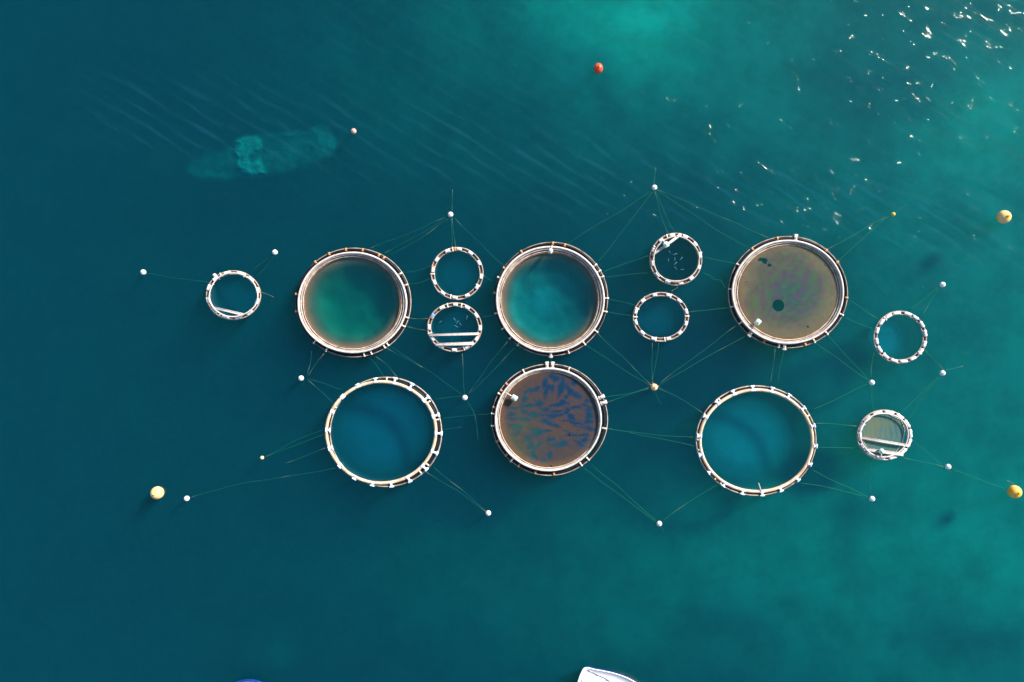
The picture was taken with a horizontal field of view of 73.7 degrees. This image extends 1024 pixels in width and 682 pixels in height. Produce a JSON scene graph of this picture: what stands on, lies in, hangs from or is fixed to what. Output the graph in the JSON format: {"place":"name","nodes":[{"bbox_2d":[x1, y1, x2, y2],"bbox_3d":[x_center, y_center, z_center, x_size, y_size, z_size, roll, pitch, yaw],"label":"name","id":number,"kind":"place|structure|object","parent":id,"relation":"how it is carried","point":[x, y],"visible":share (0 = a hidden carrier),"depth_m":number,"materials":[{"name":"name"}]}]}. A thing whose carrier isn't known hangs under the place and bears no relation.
{"place":"outdoors","nodes":[
{"label":"outdoors","id":0,"kind":"place"},
{"bbox_2d":[0,0,1023,681],"bbox_3d":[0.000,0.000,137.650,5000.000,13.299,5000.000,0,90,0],"label":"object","id":1,"kind":"structure","parent":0,"point":[516,126],"depth_m":139.10,"materials":[{"name":"teal liquid"}]},
{"bbox_3d":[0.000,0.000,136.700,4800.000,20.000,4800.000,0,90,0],"label":"water","id":2,"kind":"structure","parent":0,"visible":0},
{"bbox_2d":[150,486,163,498],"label":"yellow buoy","id":3,"kind":"object","parent":2,"relation":"on","point":[156,492],"visible":1,"depth_m":125.63,"materials":[{"name":"yellow plastic"}]},
{"bbox_2d":[206,270,260,319],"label":"fish cage","id":4,"kind":"object","parent":2,"relation":"on","point":[240,315],"visible":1,"depth_m":126.20,"materials":[{"name":"white plastic"}]},
{"bbox_2d":[236,679,261,681],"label":"dinghy","id":5,"kind":"object","parent":2,"relation":"on","point":[248,680],"visible":1,"depth_m":125.74,"materials":[{"name":"blue plastic"}]},
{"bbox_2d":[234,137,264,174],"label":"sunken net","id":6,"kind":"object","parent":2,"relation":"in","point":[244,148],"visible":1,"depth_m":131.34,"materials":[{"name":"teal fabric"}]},
{"bbox_2d":[190,468,334,497],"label":"mooring line","id":7,"kind":"object","parent":2,"relation":"on","point":[267,479],"visible":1,"depth_m":126.69,"materials":[{"name":"fabric"}]},
{"bbox_2d":[295,248,410,356],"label":"netted fish cage","id":8,"kind":"object","parent":2,"relation":"on","point":[354,303],"visible":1,"depth_m":127.10,"materials":[{"name":"white plastic"}]},
{"bbox_2d":[325,377,442,487],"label":"open fish cage","id":9,"kind":"object","parent":2,"relation":"on","point":[438,433],"visible":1,"depth_m":126.20,"materials":[{"name":"white plastic"}]},
{"bbox_2d":[369,217,444,248],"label":"mooring line","id":10,"kind":"object","parent":2,"relation":"on","point":[408,233],"visible":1,"depth_m":126.70,"materials":[{"name":"fabric"}]},
{"bbox_2d":[383,217,447,253],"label":"mooring line","id":11,"kind":"object","parent":2,"relation":"on","point":[416,236],"visible":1,"depth_m":126.70,"materials":[{"name":"fabric"}]},
{"bbox_2d":[388,218,448,255],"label":"mooring line","id":12,"kind":"object","parent":2,"relation":"on","point":[418,239],"visible":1,"depth_m":126.70,"materials":[{"name":"fabric"}]},
{"bbox_2d":[392,347,460,393],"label":"mooring line","id":13,"kind":"object","parent":2,"relation":"on","point":[426,369],"visible":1,"depth_m":126.69,"materials":[{"name":"fabric"}]},
{"bbox_2d":[427,302,481,351],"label":"fish cage","id":14,"kind":"object","parent":2,"relation":"on","point":[442,346],"visible":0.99,"depth_m":126.25,"materials":[{"name":"white plastic"}]},
{"bbox_2d":[426,472,484,510],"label":"mooring line","id":15,"kind":"object","parent":2,"relation":"on","point":[456,490],"visible":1,"depth_m":126.69,"materials":[{"name":"fabric"}]},
{"bbox_2d":[430,247,483,299],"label":"fish cage","id":16,"kind":"object","parent":2,"relation":"on","point":[450,296],"visible":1,"depth_m":126.38,"materials":[{"name":"white plastic"}]},
{"bbox_2d":[454,217,503,265],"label":"mooring line","id":17,"kind":"object","parent":2,"relation":"on","point":[475,238],"visible":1,"depth_m":126.70,"materials":[{"name":"fabric"}]},
{"bbox_2d":[468,341,507,393],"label":"mooring line","id":18,"kind":"object","parent":2,"relation":"on","point":[487,366],"visible":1,"depth_m":126.70,"materials":[{"name":"fabric"}]},
{"bbox_2d":[491,362,607,475],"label":"netted fish cage","id":19,"kind":"object","parent":2,"relation":"on","point":[543,415],"visible":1,"depth_m":126.45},
{"bbox_2d":[505,392,517,400],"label":"fish feeder","id":20,"kind":"object","parent":19,"relation":"on","point":[514,397],"visible":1,"depth_m":125.14,"materials":[{"name":"white plastic"}]},
{"bbox_2d":[493,242,608,357],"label":"netted fish cage","id":21,"kind":"object","parent":2,"relation":"in","point":[548,301],"visible":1,"depth_m":128.24,"materials":[{"name":"white plastic"}]},
{"bbox_2d":[594,63,602,73],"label":"red buoy","id":22,"kind":"object","parent":2,"relation":"on","point":[598,68],"visible":1,"depth_m":125.89,"materials":[{"name":"red plastic"}]},
{"bbox_2d":[578,666,635,681],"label":"workboat","id":23,"kind":"object","parent":2,"relation":"on","point":[590,674],"visible":1,"depth_m":125.58,"materials":[{"name":"white plastic"}]},
{"bbox_2d":[570,191,649,242],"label":"mooring line","id":24,"kind":"object","parent":2,"relation":"on","point":[611,216],"visible":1,"depth_m":126.69,"materials":[{"name":"fabric"}]},
{"bbox_2d":[586,345,648,384],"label":"mooring line","id":25,"kind":"object","parent":2,"relation":"on","point":[617,365],"visible":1,"depth_m":126.70,"materials":[{"name":"fabric"}]},
{"bbox_2d":[585,469,654,520],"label":"mooring line","id":26,"kind":"object","parent":2,"relation":"on","point":[619,494],"visible":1,"depth_m":126.70,"materials":[{"name":"fabric"}]},
{"bbox_2d":[591,464,653,518],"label":"mooring line","id":27,"kind":"object","parent":2,"relation":"on","point":[623,491],"visible":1,"depth_m":126.69,"materials":[{"name":"fabric"}]},
{"bbox_2d":[597,333,649,383],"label":"mooring line","id":28,"kind":"object","parent":2,"relation":"on","point":[618,353],"visible":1,"depth_m":126.71,"materials":[{"name":"fabric"}]},
{"bbox_2d":[598,191,652,261],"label":"mooring line","id":29,"kind":"object","parent":2,"relation":"on","point":[626,225],"visible":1,"depth_m":126.70,"materials":[{"name":"fabric"}]},
{"bbox_2d":[650,382,658,390],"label":"orange buoy","id":30,"kind":"object","parent":2,"relation":"on","point":[654,387],"visible":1,"depth_m":126.10,"materials":[{"name":"plastic"}]},
{"bbox_2d":[628,432,692,445],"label":"mooring line","id":31,"kind":"object","parent":2,"relation":"on","point":[659,438],"visible":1,"depth_m":126.70,"materials":[{"name":"fabric"}]},
{"bbox_2d":[633,292,688,341],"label":"fish cage","id":32,"kind":"object","parent":2,"relation":"on","point":[657,339],"visible":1,"depth_m":126.38,"materials":[{"name":"white plastic"}]},
{"bbox_2d":[649,233,701,285],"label":"fish cage","id":33,"kind":"object","parent":2,"relation":"on","point":[664,270],"visible":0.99,"depth_m":129.27,"materials":[{"name":"white plastic"}]},
{"bbox_2d":[662,238,668,247],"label":"fish feeder","id":34,"kind":"object","parent":33,"relation":"on","point":[666,244],"visible":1,"depth_m":125.10,"materials":[{"name":"white plastic"}]},
{"bbox_2d":[660,324,737,382],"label":"mooring line","id":35,"kind":"object","parent":2,"relation":"on","point":[700,352],"visible":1,"depth_m":126.70,"materials":[{"name":"fabric"}]},
{"bbox_2d":[658,190,747,247],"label":"mooring line","id":36,"kind":"object","parent":2,"relation":"on","point":[701,219],"visible":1,"depth_m":126.70,"materials":[{"name":"fabric"}]},
{"bbox_2d":[660,335,746,384],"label":"mooring line","id":37,"kind":"object","parent":2,"relation":"on","point":[702,359],"visible":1,"depth_m":126.70,"materials":[{"name":"fabric"}]},
{"bbox_2d":[659,190,767,237],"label":"mooring line","id":38,"kind":"object","parent":2,"relation":"on","point":[712,213],"visible":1,"depth_m":126.69,"materials":[{"name":"fabric"}]},
{"bbox_2d":[696,385,817,496],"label":"open fish cage","id":39,"kind":"object","parent":2,"relation":"on","point":[746,436],"visible":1,"depth_m":132.17,"materials":[{"name":"white plastic"}]},
{"bbox_2d":[608,428,695,437],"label":"mooring line","id":40,"kind":"object","parent":39,"relation":"attached to","point":[651,434],"visible":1,"depth_m":126.70,"materials":[{"name":"fabric"}]},
{"bbox_2d":[728,234,847,349],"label":"netted fish cage","id":41,"kind":"object","parent":2,"relation":"on","point":[802,281],"visible":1,"depth_m":126.45,"materials":[{"name":"beige fabric"}]},
{"bbox_2d":[752,319,761,328],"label":"fish feeder","id":42,"kind":"object","parent":41,"relation":"on","point":[757,322],"visible":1,"depth_m":125.13,"materials":[{"name":"white plastic"}]},
{"bbox_2d":[801,483,861,495],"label":"mooring line","id":43,"kind":"object","parent":2,"relation":"on","point":[832,488],"visible":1,"depth_m":126.70,"materials":[{"name":"fabric"}]},
{"bbox_2d":[817,344,867,379],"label":"mooring line","id":44,"kind":"object","parent":2,"relation":"on","point":[841,361],"visible":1,"depth_m":126.70,"materials":[{"name":"fabric"}]},
{"bbox_2d":[828,335,867,378],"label":"mooring line","id":45,"kind":"object","parent":2,"relation":"on","point":[849,359],"visible":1,"depth_m":126.71,"materials":[{"name":"fabric"}]},
{"bbox_2d":[829,215,891,248],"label":"mooring line","id":46,"kind":"object","parent":2,"relation":"on","point":[859,231],"visible":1,"depth_m":126.70,"materials":[{"name":"fabric"}]},
{"bbox_2d":[857,410,911,459],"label":"fish cage","id":47,"kind":"object","parent":2,"relation":"on","point":[885,430],"visible":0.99,"depth_m":126.42,"materials":[{"name":"white plastic"}]},
{"bbox_2d":[872,311,926,363],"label":"fish cage","id":48,"kind":"object","parent":2,"relation":"on","point":[884,337],"visible":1,"depth_m":126.45,"materials":[{"name":"white plastic"}]},
{"bbox_2d":[996,210,1011,223],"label":"yellow buoy","id":49,"kind":"object","parent":2,"relation":"on","point":[1003,216],"visible":1,"depth_m":125.63,"materials":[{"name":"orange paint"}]},
{"bbox_2d":[1007,485,1021,497],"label":"yellow buoy","id":50,"kind":"object","parent":2,"relation":"on","point":[1014,491],"visible":1,"depth_m":125.65,"materials":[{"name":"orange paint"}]}
]}

